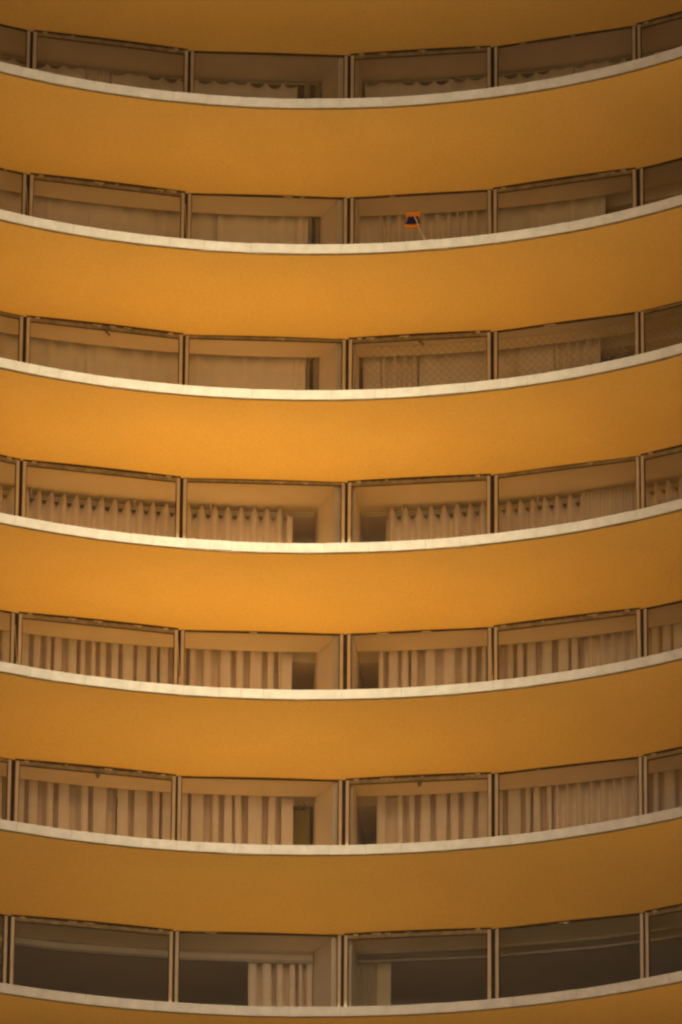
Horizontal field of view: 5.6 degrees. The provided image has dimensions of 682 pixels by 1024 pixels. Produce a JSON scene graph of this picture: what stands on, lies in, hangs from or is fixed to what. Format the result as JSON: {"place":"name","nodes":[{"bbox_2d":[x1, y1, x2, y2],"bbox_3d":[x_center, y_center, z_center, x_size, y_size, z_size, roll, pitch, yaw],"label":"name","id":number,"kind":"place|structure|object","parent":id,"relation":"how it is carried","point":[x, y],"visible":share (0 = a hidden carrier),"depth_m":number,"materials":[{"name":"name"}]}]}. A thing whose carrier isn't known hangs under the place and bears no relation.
{"place":"outdoors","nodes":[
{"label":"outdoors","id":0,"kind":"place"},
{"bbox_2d":[293,802,310,844],"bbox_3d":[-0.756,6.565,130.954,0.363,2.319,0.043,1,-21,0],"label":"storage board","id":1,"kind":"object","parent":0,"point":[301,827],"visible":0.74,"depth_m":131.18,"materials":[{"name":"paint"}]},
{"bbox_2d":[0,0,681,1023],"bbox_3d":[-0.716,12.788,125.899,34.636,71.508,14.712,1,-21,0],"label":"apartment building","id":2,"kind":"structure","parent":0,"point":[574,924],"depth_m":130.63,"materials":[{"name":"paint"}]},
{"bbox_2d":[0,914,7,982],"bbox_3d":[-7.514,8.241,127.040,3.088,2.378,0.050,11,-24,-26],"label":"window","id":3,"kind":"structure","parent":2,"relation":"in","point":[5,917],"depth_m":127.87,"materials":[{"name":"paint"}]},
{"bbox_2d":[0,630,9,662],"bbox_3d":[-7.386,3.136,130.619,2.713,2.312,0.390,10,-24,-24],"label":"curtain","id":4,"kind":"object","parent":2,"relation":"hanging from","point":[4,644],"visible":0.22,"depth_m":131.20,"materials":[{"name":"fabric"}]},
{"bbox_2d":[0,757,11,820],"bbox_3d":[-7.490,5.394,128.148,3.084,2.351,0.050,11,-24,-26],"label":"window","id":5,"kind":"structure","parent":2,"relation":"in","point":[5,760],"depth_m":129.00,"materials":[{"name":"paint"}]},
{"bbox_2d":[0,485,14,514],"bbox_3d":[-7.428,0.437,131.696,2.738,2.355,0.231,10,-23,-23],"label":"curtain","id":6,"kind":"object","parent":2,"relation":"hanging from","point":[7,505],"visible":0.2,"depth_m":132.44,"materials":[{"name":"fabric"}]},
{"bbox_2d":[0,776,14,819],"bbox_3d":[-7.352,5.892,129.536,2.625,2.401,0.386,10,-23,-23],"label":"curtain","id":7,"kind":"object","parent":2,"relation":"hanging from","point":[3,779],"visible":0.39,"depth_m":130.15,"materials":[{"name":"fabric"}]},
{"bbox_2d":[0,610,17,663],"bbox_3d":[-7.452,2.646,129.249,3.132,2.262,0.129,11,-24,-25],"label":"window","id":8,"kind":"structure","parent":2,"relation":"in","point":[12,614],"depth_m":130.11,"materials":[{"name":"paint"}]},
{"bbox_2d":[0,454,20,515],"bbox_3d":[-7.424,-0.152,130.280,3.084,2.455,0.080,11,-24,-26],"label":"window","id":9,"kind":"structure","parent":2,"relation":"in","point":[6,459],"depth_m":131.19,"materials":[{"name":"paint"}]},
{"bbox_2d":[0,311,22,361],"bbox_3d":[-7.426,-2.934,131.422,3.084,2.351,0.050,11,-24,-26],"label":"window","id":10,"kind":"structure","parent":2,"relation":"in","point":[20,334],"depth_m":132.32,"materials":[{"name":"paint"}]},
{"bbox_2d":[0,168,27,215],"bbox_3d":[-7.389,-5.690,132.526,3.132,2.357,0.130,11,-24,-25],"label":"window","id":11,"kind":"structure","parent":2,"relation":"in","point":[24,187],"depth_m":133.42,"materials":[{"name":"paint"}]},
{"bbox_2d":[0,24,29,67],"bbox_3d":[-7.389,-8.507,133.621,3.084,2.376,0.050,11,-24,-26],"label":"window","id":12,"kind":"structure","parent":2,"relation":"in","point":[27,54],"depth_m":134.53,"materials":[{"name":"paint"}]},
{"bbox_2d":[0,57,85,78],"bbox_3d":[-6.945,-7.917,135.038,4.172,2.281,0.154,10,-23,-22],"label":"curtain","id":13,"kind":"object","parent":2,"relation":"hanging from","point":[74,73],"visible":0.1,"depth_m":135.98,"materials":[{"name":"beige fabric"}]},
{"bbox_2d":[0,332,86,372],"bbox_3d":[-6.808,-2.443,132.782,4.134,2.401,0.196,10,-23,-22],"label":"curtain","id":14,"kind":"object","parent":2,"relation":"hanging from","point":[64,355],"visible":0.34,"depth_m":133.58,"materials":[{"name":"beige fabric"}]},
{"bbox_2d":[0,190,88,226],"bbox_3d":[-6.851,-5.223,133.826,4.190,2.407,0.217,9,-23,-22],"label":"curtain","id":15,"kind":"object","parent":2,"relation":"hanging from","point":[65,211],"visible":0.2,"depth_m":134.67,"materials":[{"name":"beige fabric"}]},
{"bbox_2d":[18,778,115,834],"bbox_3d":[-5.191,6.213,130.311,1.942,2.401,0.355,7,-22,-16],"label":"curtain","id":16,"kind":"object","parent":2,"relation":"hanging from","point":[92,809],"visible":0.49,"depth_m":130.52,"materials":[{"name":"fabric"}]},
{"bbox_2d":[22,633,122,679],"bbox_3d":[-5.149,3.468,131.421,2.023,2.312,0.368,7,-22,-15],"label":"curtain","id":17,"kind":"object","parent":2,"relation":"hanging from","point":[88,658],"visible":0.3,"depth_m":131.65,"materials":[{"name":"fabric"}]},
{"bbox_2d":[9,915,172,1001],"bbox_3d":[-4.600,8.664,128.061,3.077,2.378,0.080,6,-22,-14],"label":"window","id":18,"kind":"structure","parent":2,"relation":"in","point":[14,918],"depth_m":128.44,"materials":[{"name":"paint"}]},
{"bbox_2d":[14,759,175,839],"bbox_3d":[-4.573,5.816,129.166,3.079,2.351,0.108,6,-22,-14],"label":"window","id":19,"kind":"structure","parent":2,"relation":"in","point":[98,770],"depth_m":129.54,"materials":[{"name":"paint"}]},
{"bbox_2d":[86,68,109,82],"bbox_3d":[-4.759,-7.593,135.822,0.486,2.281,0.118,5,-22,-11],"label":"curtain","id":20,"kind":"object","parent":2,"relation":"hanging from","point":[98,76],"visible":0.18,"depth_m":136.18,"materials":[{"name":"beige fabric"}]},
{"bbox_2d":[17,612,179,684],"bbox_3d":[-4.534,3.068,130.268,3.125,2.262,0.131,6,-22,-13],"label":"window","id":21,"kind":"structure","parent":2,"relation":"in","point":[24,615],"depth_m":130.62,"materials":[{"name":"paint"}]},
{"bbox_2d":[26,488,174,537],"bbox_3d":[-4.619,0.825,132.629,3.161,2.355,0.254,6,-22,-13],"label":"curtain","id":22,"kind":"object","parent":2,"relation":"hanging from","point":[127,520],"visible":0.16,"depth_m":132.96,"materials":[{"name":"fabric"}]},
{"bbox_2d":[21,459,180,537],"bbox_3d":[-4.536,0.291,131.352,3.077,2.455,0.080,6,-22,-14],"label":"window","id":23,"kind":"structure","parent":2,"relation":"in","point":[26,463],"depth_m":131.74,"materials":[{"name":"paint"}]},
{"bbox_2d":[86,344,116,377],"bbox_3d":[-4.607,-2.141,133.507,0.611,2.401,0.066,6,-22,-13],"label":"curtain","id":24,"kind":"object","parent":2,"relation":"hanging from","point":[101,360],"visible":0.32,"depth_m":133.80,"materials":[{"name":"beige fabric"}]},
{"bbox_2d":[89,203,115,230],"bbox_3d":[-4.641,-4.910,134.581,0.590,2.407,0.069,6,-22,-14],"label":"curtain","id":25,"kind":"object","parent":2,"relation":"hanging from","point":[102,216],"visible":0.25,"depth_m":134.90,"materials":[{"name":"beige fabric"}]},
{"bbox_2d":[25,315,182,384],"bbox_3d":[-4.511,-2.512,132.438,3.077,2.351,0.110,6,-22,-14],"label":"window","id":26,"kind":"structure","parent":2,"relation":"in","point":[35,319],"depth_m":132.84,"materials":[{"name":"paint"}]},
{"bbox_2d":[29,173,186,238],"bbox_3d":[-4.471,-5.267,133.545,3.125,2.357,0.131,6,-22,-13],"label":"window","id":27,"kind":"structure","parent":2,"relation":"in","point":[33,176],"depth_m":133.94,"materials":[{"name":"paint"}]},
{"bbox_2d":[32,30,187,92],"bbox_3d":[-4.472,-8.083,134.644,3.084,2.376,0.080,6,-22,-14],"label":"window","id":28,"kind":"structure","parent":2,"relation":"in","point":[37,33],"depth_m":135.06,"materials":[{"name":"paint"}]},
{"bbox_2d":[117,789,170,839],"bbox_3d":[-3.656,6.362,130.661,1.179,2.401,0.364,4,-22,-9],"label":"curtain","id":29,"kind":"object","parent":2,"relation":"hanging from","point":[142,814],"visible":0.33,"depth_m":130.79,"materials":[{"name":"fabric"}]},
{"bbox_2d":[122,644,172,683],"bbox_3d":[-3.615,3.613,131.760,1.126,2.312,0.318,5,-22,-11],"label":"curtain","id":30,"kind":"object","parent":2,"relation":"hanging from","point":[150,664],"visible":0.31,"depth_m":131.93,"materials":[{"name":"fabric"}]},
{"bbox_2d":[117,348,212,386],"bbox_3d":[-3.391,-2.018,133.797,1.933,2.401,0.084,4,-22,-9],"label":"curtain","id":31,"kind":"object","parent":2,"relation":"hanging from","point":[149,366],"visible":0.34,"depth_m":134.09,"materials":[{"name":"beige fabric"}]},
{"bbox_2d":[116,206,216,241],"bbox_3d":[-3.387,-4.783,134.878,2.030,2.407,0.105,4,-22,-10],"label":"curtain","id":32,"kind":"object","parent":2,"relation":"hanging from","point":[162,223],"visible":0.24,"depth_m":135.19,"materials":[{"name":"beige fabric"}]},
{"bbox_2d":[111,72,296,101],"bbox_3d":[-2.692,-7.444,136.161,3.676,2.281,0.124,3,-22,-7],"label":"curtain","id":33,"kind":"object","parent":2,"relation":"hanging from","point":[265,90],"visible":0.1,"depth_m":136.56,"materials":[{"name":"beige fabric"}]},
{"bbox_2d":[181,793,280,844],"bbox_3d":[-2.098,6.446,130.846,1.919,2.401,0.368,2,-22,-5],"label":"curtain","id":34,"kind":"object","parent":2,"relation":"hanging from","point":[231,819],"visible":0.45,"depth_m":131.03,"materials":[{"name":"fabric"}]},
{"bbox_2d":[184,648,280,690],"bbox_3d":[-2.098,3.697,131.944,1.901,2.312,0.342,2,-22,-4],"label":"curtain","id":35,"kind":"object","parent":2,"relation":"hanging from","point":[235,669],"visible":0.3,"depth_m":132.17,"materials":[{"name":"fabric"}]},
{"bbox_2d":[187,504,285,542],"bbox_3d":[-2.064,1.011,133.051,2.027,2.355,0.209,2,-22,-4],"label":"curtain","id":36,"kind":"object","parent":2,"relation":"hanging from","point":[241,528],"visible":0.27,"depth_m":133.34,"materials":[{"name":"fabric"}]},
{"bbox_2d":[213,355,293,389],"bbox_3d":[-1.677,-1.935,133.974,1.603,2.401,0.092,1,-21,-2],"label":"curtain","id":37,"kind":"object","parent":2,"relation":"hanging from","point":[253,372],"visible":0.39,"depth_m":134.26,"materials":[{"name":"beige fabric"}]},
{"bbox_2d":[217,214,296,243],"bbox_3d":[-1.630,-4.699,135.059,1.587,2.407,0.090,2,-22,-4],"label":"curtain","id":38,"kind":"object","parent":2,"relation":"hanging from","point":[257,229],"visible":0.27,"depth_m":135.36,"materials":[{"name":"beige fabric"}]},
{"bbox_2d":[174,931,341,1006],"bbox_3d":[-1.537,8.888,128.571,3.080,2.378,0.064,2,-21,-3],"label":"window","id":39,"kind":"structure","parent":2,"relation":"in","point":[177,934],"depth_m":128.88,"materials":[{"name":"paint"}]},
{"bbox_2d":[177,776,342,844],"bbox_3d":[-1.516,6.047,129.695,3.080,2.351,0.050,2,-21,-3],"label":"window","id":40,"kind":"structure","parent":2,"relation":"in","point":[179,812],"depth_m":130.01,"materials":[{"name":"paint"}]},
{"bbox_2d":[180,630,343,689],"bbox_3d":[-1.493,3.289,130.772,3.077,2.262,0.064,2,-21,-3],"label":"window","id":41,"kind":"structure","parent":2,"relation":"in","point":[182,668],"depth_m":131.10,"materials":[{"name":"paint"}]},
{"bbox_2d":[183,478,344,542],"bbox_3d":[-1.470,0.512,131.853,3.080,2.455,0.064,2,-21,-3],"label":"window","id":42,"kind":"structure","parent":2,"relation":"in","point":[185,480],"depth_m":132.22,"materials":[{"name":"paint"}]},
{"bbox_2d":[185,334,345,389],"bbox_3d":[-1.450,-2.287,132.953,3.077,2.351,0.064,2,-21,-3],"label":"window","id":43,"kind":"structure","parent":2,"relation":"in","point":[202,337],"depth_m":133.32,"materials":[{"name":"paint"}]},
{"bbox_2d":[187,193,346,243],"bbox_3d":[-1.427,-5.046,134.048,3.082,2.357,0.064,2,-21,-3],"label":"window","id":44,"kind":"structure","parent":2,"relation":"in","point":[344,199],"depth_m":134.40,"materials":[{"name":"paint"}]},
{"bbox_2d":[190,51,347,97],"bbox_3d":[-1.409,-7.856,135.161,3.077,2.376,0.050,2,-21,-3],"label":"window","id":45,"kind":"structure","parent":2,"relation":"in","point":[192,52],"depth_m":135.52,"materials":[{"name":"paint"}]},
{"bbox_2d":[248,963,312,1009],"bbox_3d":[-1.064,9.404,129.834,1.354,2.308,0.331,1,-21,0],"label":"curtain","id":46,"kind":"object","parent":2,"relation":"hanging from","point":[278,985],"visible":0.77,"depth_m":129.99,"materials":[{"name":"fabric"}]},
{"bbox_2d":[281,652,291,689],"bbox_3d":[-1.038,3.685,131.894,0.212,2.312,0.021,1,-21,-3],"label":"curtain","id":47,"kind":"object","parent":2,"relation":"hanging from","point":[286,670],"visible":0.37,"depth_m":132.16,"materials":[{"name":"fabric"}]},
{"bbox_2d":[281,796,292,844],"bbox_3d":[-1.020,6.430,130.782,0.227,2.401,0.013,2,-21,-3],"label":"curtain","id":48,"kind":"object","parent":2,"relation":"hanging from","point":[286,820],"visible":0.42,"depth_m":131.02,"materials":[{"name":"fabric"}]},
{"bbox_2d":[286,514,292,542],"bbox_3d":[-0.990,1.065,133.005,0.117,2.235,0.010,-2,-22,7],"label":"curtain","id":49,"kind":"object","parent":2,"relation":"hanging from","point":[289,528],"visible":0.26,"depth_m":133.29,"materials":[{"name":"fabric"}]},
{"bbox_2d":[294,357,305,389],"bbox_3d":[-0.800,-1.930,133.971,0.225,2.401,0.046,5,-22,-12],"label":"curtain","id":50,"kind":"object","parent":2,"relation":"hanging from","point":[299,372],"visible":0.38,"depth_m":134.27,"materials":[{"name":"beige fabric"}]},
{"bbox_2d":[296,217,307,243],"bbox_3d":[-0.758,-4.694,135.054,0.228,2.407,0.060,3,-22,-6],"label":"curtain","id":51,"kind":"object","parent":2,"relation":"hanging from","point":[302,230],"visible":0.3,"depth_m":135.35,"materials":[{"name":"beige fabric"}]},
{"bbox_2d":[304,83,319,98],"bbox_3d":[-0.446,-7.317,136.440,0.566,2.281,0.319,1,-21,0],"label":"curtain","id":52,"kind":"object","parent":2,"relation":"hanging from","point":[311,93],"visible":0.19,"depth_m":136.69,"materials":[{"name":"beige fabric"}]},
{"bbox_2d":[306,358,319,389],"bbox_3d":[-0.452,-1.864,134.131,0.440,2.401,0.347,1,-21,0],"label":"curtain","id":53,"kind":"object","parent":2,"relation":"hanging from","point":[313,374],"visible":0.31,"depth_m":134.32,"materials":[{"name":"brown fabric"}]},
{"bbox_2d":[308,217,319,243],"bbox_3d":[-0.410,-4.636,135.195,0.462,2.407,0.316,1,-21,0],"label":"curtain","id":54,"kind":"object","parent":2,"relation":"hanging from","point":[313,230],"visible":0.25,"depth_m":135.42,"materials":[{"name":"beige fabric"}]},
{"bbox_2d":[360,216,377,243],"bbox_3d":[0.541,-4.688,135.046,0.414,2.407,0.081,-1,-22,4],"label":"curtain","id":55,"kind":"object","parent":2,"relation":"hanging from","point":[368,229],"visible":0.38,"depth_m":135.37,"materials":[{"name":"beige fabric"}]},
{"bbox_2d":[363,357,380,389],"bbox_3d":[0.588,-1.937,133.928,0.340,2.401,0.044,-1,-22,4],"label":"curtain","id":56,"kind":"object","parent":2,"relation":"hanging from","point":[367,378],"visible":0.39,"depth_m":134.21,"materials":[{"name":"brown fabric"}]},
{"bbox_2d":[356,960,390,1005],"bbox_3d":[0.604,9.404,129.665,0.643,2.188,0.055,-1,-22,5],"label":"curtain","id":57,"kind":"object","parent":2,"relation":"attached to","point":[383,984],"visible":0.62,"depth_m":129.89,"materials":[{"name":"fabric"}]},
{"bbox_2d":[381,355,417,388],"bbox_3d":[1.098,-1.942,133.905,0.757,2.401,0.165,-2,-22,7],"label":"curtain","id":58,"kind":"object","parent":2,"relation":"hanging from","point":[399,372],"visible":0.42,"depth_m":134.19,"materials":[{"name":"beige fabric"}]},
{"bbox_2d":[405,212,425,239],"bbox_3d":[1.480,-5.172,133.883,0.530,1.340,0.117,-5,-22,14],"label":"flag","id":59,"kind":"object","parent":2,"relation":"attached to","point":[412,220],"depth_m":134.06,"materials":[{"name":"orange fabric"}]},
{"bbox_2d":[344,928,490,1006],"bbox_3d":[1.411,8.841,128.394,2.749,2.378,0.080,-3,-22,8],"label":"window","id":60,"kind":"structure","parent":2,"relation":"in","point":[465,931],"depth_m":128.75,"materials":[{"name":"paint"}]},
{"bbox_2d":[345,772,491,844],"bbox_3d":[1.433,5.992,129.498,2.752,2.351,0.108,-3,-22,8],"label":"window","id":61,"kind":"structure","parent":2,"relation":"in","point":[479,775],"depth_m":129.85,"materials":[{"name":"paint"}]},
{"bbox_2d":[347,474,490,542],"bbox_3d":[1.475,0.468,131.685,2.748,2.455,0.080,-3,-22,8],"label":"window","id":62,"kind":"structure","parent":2,"relation":"in","point":[472,477],"depth_m":132.06,"materials":[{"name":"paint"}]},
{"bbox_2d":[348,330,490,389],"bbox_3d":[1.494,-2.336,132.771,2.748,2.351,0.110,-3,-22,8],"label":"window","id":63,"kind":"structure","parent":2,"relation":"in","point":[419,337],"depth_m":133.13,"materials":[{"name":"paint"}]},
{"bbox_2d":[347,627,492,688],"bbox_3d":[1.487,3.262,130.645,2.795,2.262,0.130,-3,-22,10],"label":"window","id":64,"kind":"structure","parent":2,"relation":"in","point":[349,636],"depth_m":130.94,"materials":[{"name":"paint"}]},
{"bbox_2d":[351,46,490,97],"bbox_3d":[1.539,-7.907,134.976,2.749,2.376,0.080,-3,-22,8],"label":"window","id":65,"kind":"structure","parent":2,"relation":"in","point":[470,49],"depth_m":135.36,"materials":[{"name":"paint"}]},
{"bbox_2d":[350,189,491,243],"bbox_3d":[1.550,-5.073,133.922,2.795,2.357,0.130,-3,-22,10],"label":"window","id":66,"kind":"structure","parent":2,"relation":"in","point":[352,209],"depth_m":134.27,"materials":[{"name":"paint"}]},
{"bbox_2d":[363,340,486,388],"bbox_3d":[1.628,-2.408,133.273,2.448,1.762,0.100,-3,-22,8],"label":"safety net","id":67,"kind":"object","parent":2,"relation":"hanging from","point":[424,363],"visible":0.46,"depth_m":133.46,"materials":[{"name":"brown fabric"}]},
{"bbox_2d":[377,791,486,843],"bbox_3d":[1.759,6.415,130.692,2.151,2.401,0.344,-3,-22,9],"label":"curtain","id":68,"kind":"object","parent":2,"relation":"hanging from","point":[425,818],"visible":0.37,"depth_m":130.89,"materials":[{"name":"fabric"}]},
{"bbox_2d":[378,209,486,242],"bbox_3d":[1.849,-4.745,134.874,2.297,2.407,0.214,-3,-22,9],"label":"curtain","id":69,"kind":"object","parent":2,"relation":"hanging from","point":[393,228],"visible":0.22,"depth_m":135.20,"materials":[{"name":"beige fabric"}]},
{"bbox_2d":[379,646,486,688],"bbox_3d":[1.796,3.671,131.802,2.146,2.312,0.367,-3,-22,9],"label":"curtain","id":70,"kind":"object","parent":2,"relation":"hanging from","point":[417,668],"visible":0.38,"depth_m":132.04,"materials":[{"name":"fabric"}]},
{"bbox_2d":[386,502,485,541],"bbox_3d":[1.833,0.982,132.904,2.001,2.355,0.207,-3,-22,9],"label":"curtain","id":71,"kind":"object","parent":2,"relation":"hanging from","point":[407,527],"visible":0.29,"depth_m":133.19,"materials":[{"name":"fabric"}]},
{"bbox_2d":[365,67,572,97],"bbox_3d":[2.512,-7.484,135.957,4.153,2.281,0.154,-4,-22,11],"label":"curtain","id":72,"kind":"object","parent":2,"relation":"hanging from","point":[382,89],"visible":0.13,"depth_m":136.45,"materials":[{"name":"beige fabric"}]},
{"bbox_2d":[419,344,553,386],"bbox_3d":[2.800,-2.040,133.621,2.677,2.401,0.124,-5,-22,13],"label":"curtain","id":73,"kind":"object","parent":2,"relation":"hanging from","point":[482,370],"visible":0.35,"depth_m":133.96,"materials":[{"name":"beige fabric"}]},
{"bbox_2d":[499,785,553,835],"bbox_3d":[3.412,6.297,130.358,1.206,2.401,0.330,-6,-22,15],"label":"curtain","id":74,"kind":"object","parent":2,"relation":"hanging from","point":[526,810],"visible":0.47,"depth_m":130.53,"materials":[{"name":"fabric"}]},
{"bbox_2d":[499,493,582,532],"bbox_3d":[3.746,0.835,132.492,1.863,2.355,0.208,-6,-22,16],"label":"curtain","id":75,"kind":"object","parent":2,"relation":"hanging from","point":[522,518],"visible":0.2,"depth_m":132.78,"materials":[{"name":"fabric"}]},
{"bbox_2d":[499,637,583,679],"bbox_3d":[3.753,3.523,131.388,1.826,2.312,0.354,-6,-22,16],"label":"curtain","id":76,"kind":"object","parent":2,"relation":"hanging from","point":[519,660],"visible":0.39,"depth_m":131.59,"materials":[{"name":"fabric"}]},
{"bbox_2d":[498,195,604,232],"bbox_3d":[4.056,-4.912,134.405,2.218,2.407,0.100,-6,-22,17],"label":"curtain","id":77,"kind":"object","parent":2,"relation":"hanging from","point":[526,217],"visible":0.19,"depth_m":134.77,"materials":[{"name":"beige fabric"}]},
{"bbox_2d":[494,25,635,86],"bbox_3d":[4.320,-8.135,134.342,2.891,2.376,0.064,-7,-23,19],"label":"window","id":78,"kind":"structure","parent":2,"relation":"in","point":[496,48],"depth_m":134.83,"materials":[{"name":"paint"}]},
{"bbox_2d":[493,167,636,233],"bbox_3d":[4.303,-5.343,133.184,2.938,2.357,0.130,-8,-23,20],"label":"window","id":79,"kind":"structure","parent":2,"relation":"in","point":[628,171],"depth_m":133.58,"materials":[{"name":"paint"}]},
{"bbox_2d":[498,321,632,377],"bbox_3d":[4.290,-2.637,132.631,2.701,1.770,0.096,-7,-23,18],"label":"safety net","id":80,"kind":"object","parent":2,"relation":"hanging from","point":[563,348],"visible":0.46,"depth_m":132.85,"materials":[{"name":"brown fabric"}]},
{"bbox_2d":[494,312,638,379],"bbox_3d":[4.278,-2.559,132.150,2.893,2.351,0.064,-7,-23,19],"label":"window","id":81,"kind":"structure","parent":2,"relation":"in","point":[631,313],"depth_m":132.61,"materials":[{"name":"paint"}]},
{"bbox_2d":[494,456,639,532],"bbox_3d":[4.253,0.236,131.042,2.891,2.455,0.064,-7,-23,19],"label":"window","id":82,"kind":"structure","parent":2,"relation":"in","point":[635,458],"depth_m":131.48,"materials":[{"name":"paint"}]},
{"bbox_2d":[493,608,641,679],"bbox_3d":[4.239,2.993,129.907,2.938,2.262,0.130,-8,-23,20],"label":"window","id":83,"kind":"structure","parent":2,"relation":"in","point":[633,611],"depth_m":130.30,"materials":[{"name":"paint"}]},
{"bbox_2d":[494,756,642,835],"bbox_3d":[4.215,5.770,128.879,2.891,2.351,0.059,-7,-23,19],"label":"window","id":84,"kind":"structure","parent":2,"relation":"in","point":[640,804],"depth_m":129.29,"materials":[{"name":"paint"}]},
{"bbox_2d":[495,913,643,997],"bbox_3d":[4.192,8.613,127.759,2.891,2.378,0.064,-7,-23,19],"label":"window","id":85,"kind":"structure","parent":2,"relation":"in","point":[497,930],"depth_m":128.19,"materials":[{"name":"paint"}]},
{"bbox_2d":[554,338,599,370],"bbox_3d":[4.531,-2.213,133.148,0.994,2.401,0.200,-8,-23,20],"label":"curtain","id":86,"kind":"object","parent":2,"relation":"hanging from","point":[570,353],"visible":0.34,"depth_m":133.47,"materials":[{"name":"beige fabric"}]},
{"bbox_2d":[553,775,638,828],"bbox_3d":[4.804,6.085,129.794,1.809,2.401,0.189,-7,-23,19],"label":"curtain","id":87,"kind":"object","parent":2,"relation":"hanging from","point":[585,803],"visible":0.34,"depth_m":130.07,"materials":[{"name":"fabric"}]},
{"bbox_2d":[583,485,635,519],"bbox_3d":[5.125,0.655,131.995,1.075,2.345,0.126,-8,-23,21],"label":"curtain","id":88,"kind":"object","parent":2,"relation":"hanging from","point":[618,500],"visible":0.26,"depth_m":132.32,"materials":[{"name":"beige fabric"}]},
{"bbox_2d":[584,630,636,667],"bbox_3d":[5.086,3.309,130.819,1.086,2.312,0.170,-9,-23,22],"label":"curtain","id":89,"kind":"object","parent":2,"relation":"hanging from","point":[605,649],"visible":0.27,"depth_m":131.11,"materials":[{"name":"fabric"}]},
{"bbox_2d":[574,52,657,73],"bbox_3d":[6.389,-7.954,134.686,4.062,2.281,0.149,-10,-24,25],"label":"curtain","id":90,"kind":"object","parent":2,"relation":"hanging from","point":[590,67],"visible":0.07,"depth_m":135.73,"materials":[{"name":"beige fabric"}]},
{"bbox_2d":[636,11,681,58],"bbox_3d":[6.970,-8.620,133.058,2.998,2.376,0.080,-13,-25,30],"label":"window","id":91,"kind":"structure","parent":2,"relation":"in","point":[678,15],"depth_m":134.01,"materials":[{"name":"paint"}]},
{"bbox_2d":[639,157,681,205],"bbox_3d":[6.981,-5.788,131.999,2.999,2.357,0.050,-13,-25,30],"label":"window","id":92,"kind":"structure","parent":2,"relation":"in","point":[642,188],"depth_m":132.93,"materials":[{"name":"paint"}]},
{"bbox_2d":[640,301,681,353],"bbox_3d":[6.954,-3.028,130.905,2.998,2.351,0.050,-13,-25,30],"label":"window","id":93,"kind":"structure","parent":2,"relation":"in","point":[676,304],"depth_m":131.84,"materials":[{"name":"paint"}]},
{"bbox_2d":[640,444,681,508],"bbox_3d":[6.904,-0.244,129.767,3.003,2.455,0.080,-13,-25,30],"label":"window","id":94,"kind":"structure","parent":2,"relation":"in","point":[671,450],"depth_m":130.68,"materials":[{"name":"paint"}]},
{"bbox_2d":[643,746,681,813],"bbox_3d":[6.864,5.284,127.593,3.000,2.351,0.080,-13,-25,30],"label":"window","id":95,"kind":"structure","parent":2,"relation":"in","point":[678,750],"depth_m":128.50,"materials":[{"name":"paint"}]},
{"bbox_2d":[644,600,681,656],"bbox_3d":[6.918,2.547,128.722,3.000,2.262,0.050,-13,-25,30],"label":"window","id":96,"kind":"structure","parent":2,"relation":"in","point":[645,609],"depth_m":129.66,"materials":[{"name":"paint"}]},
{"bbox_2d":[645,312,681,351],"bbox_3d":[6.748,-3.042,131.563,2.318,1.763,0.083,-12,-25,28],"label":"safety net","id":97,"kind":"object","parent":2,"relation":"hanging from","point":[662,330],"visible":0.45,"depth_m":132.10,"materials":[{"name":"brown fabric"}]},
{"bbox_2d":[645,904,681,977],"bbox_3d":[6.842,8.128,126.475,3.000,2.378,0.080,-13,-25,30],"label":"window","id":98,"kind":"structure","parent":2,"relation":"in","point":[677,908],"depth_m":127.41,"materials":[{"name":"paint"}]},
{"bbox_2d":[646,478,681,507],"bbox_3d":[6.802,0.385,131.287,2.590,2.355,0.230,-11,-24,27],"label":"curtain","id":99,"kind":"object","parent":2,"relation":"hanging from","point":[661,497],"visible":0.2,"depth_m":131.94,"materials":[{"name":"fabric"}]},
{"bbox_2d":[648,769,681,812],"bbox_3d":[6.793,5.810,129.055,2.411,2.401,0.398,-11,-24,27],"label":"curtain","id":100,"kind":"object","parent":2,"relation":"hanging from","point":[665,790],"visible":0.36,"depth_m":129.65,"materials":[{"name":"fabric"}]},
{"bbox_2d":[648,622,681,655],"bbox_3d":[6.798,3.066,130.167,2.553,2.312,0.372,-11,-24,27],"label":"curtain","id":101,"kind":"object","parent":2,"relation":"hanging from","point":[666,638],"visible":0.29,"depth_m":130.72,"materials":[{"name":"fabric"}]}
]}

